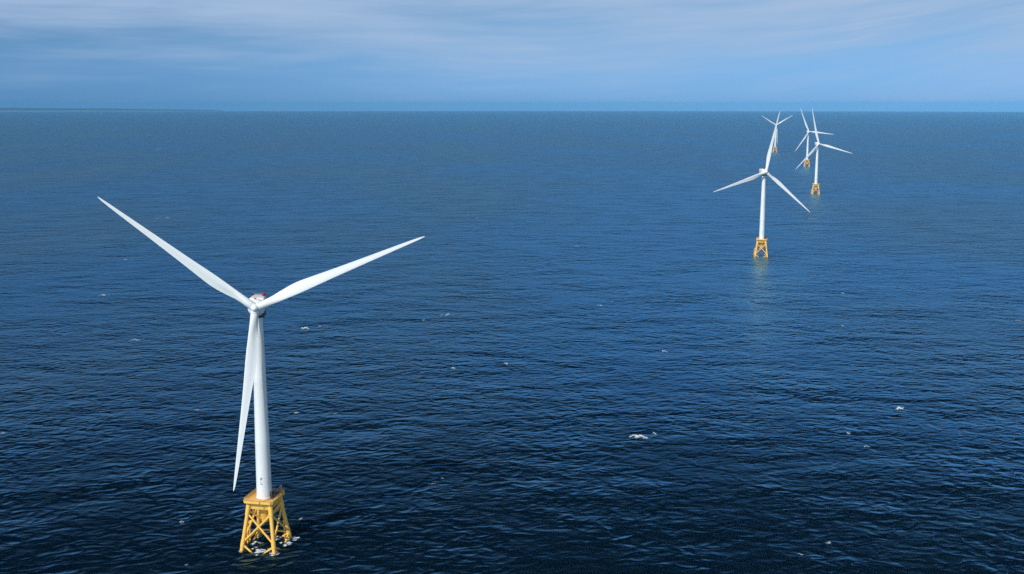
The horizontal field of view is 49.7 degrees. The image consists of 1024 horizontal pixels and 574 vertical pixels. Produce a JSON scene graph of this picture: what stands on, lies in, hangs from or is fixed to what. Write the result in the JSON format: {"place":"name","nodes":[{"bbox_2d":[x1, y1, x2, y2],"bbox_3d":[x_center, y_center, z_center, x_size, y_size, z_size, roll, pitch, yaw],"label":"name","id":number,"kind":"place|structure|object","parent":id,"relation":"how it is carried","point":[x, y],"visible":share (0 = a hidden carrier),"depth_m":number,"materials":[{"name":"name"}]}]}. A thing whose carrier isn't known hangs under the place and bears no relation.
{"place":"outdoors","nodes":[
{"label":"outdoors","id":0,"kind":"place"},
{"bbox_2d":[0,108,221,111],"bbox_3d":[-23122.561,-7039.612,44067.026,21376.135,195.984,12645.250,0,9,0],"label":"land","id":1,"kind":"structure","parent":0,"point":[57,110],"depth_m":46301.02,"materials":[{"name":"blue"}]},
{"bbox_2d":[0,111,1023,573],"bbox_3d":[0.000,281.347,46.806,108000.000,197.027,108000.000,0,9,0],"label":"sea","id":2,"kind":"structure","parent":0,"point":[756,393],"depth_m":874.35,"materials":[{"name":"liquid"}]},
{"bbox_2d":[98,197,424,555],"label":"wind turbine","id":3,"kind":"object","parent":2,"relation":"in","point":[264,499],"visible":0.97,"depth_m":454.24,"materials":[{"name":"white paint"}]},
{"bbox_2d":[239,535,299,555],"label":"foam","id":4,"kind":"object","parent":2,"relation":"on","point":[261,551],"visible":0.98,"depth_m":473.64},
{"bbox_2d":[629,435,647,438],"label":"whitecap","id":5,"kind":"object","parent":2,"relation":"on","point":[638,436],"visible":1,"depth_m":626.81,"materials":[{"name":"liquid"}]},
{"bbox_2d":[714,112,809,257],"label":"wind turbine","id":6,"kind":"object","parent":2,"relation":"in","point":[764,173],"visible":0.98,"depth_m":1347.73,"materials":[{"name":"paint"}]},
{"bbox_2d":[761,115,790,151],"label":"wind turbine","id":7,"kind":"object","parent":2,"relation":"in","point":[774,146],"visible":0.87,"depth_m":4245.89,"materials":[{"name":"paint"}]},
{"bbox_2d":[795,108,828,166],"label":"wind turbine","id":8,"kind":"object","parent":2,"relation":"in","point":[807,150],"visible":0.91,"depth_m":3264.82,"materials":[{"name":"paint"}]},
{"bbox_2d":[796,109,852,194],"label":"wind turbine","id":9,"kind":"object","parent":2,"relation":"in","point":[816,183],"visible":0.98,"depth_m":2276.58,"materials":[{"name":"paint"}]},
{"bbox_2d":[0,0,1023,111],"label":"sky","id":10,"kind":"structure","parent":0,"point":[224,55],"materials":[{"name":"blue"}]}
]}

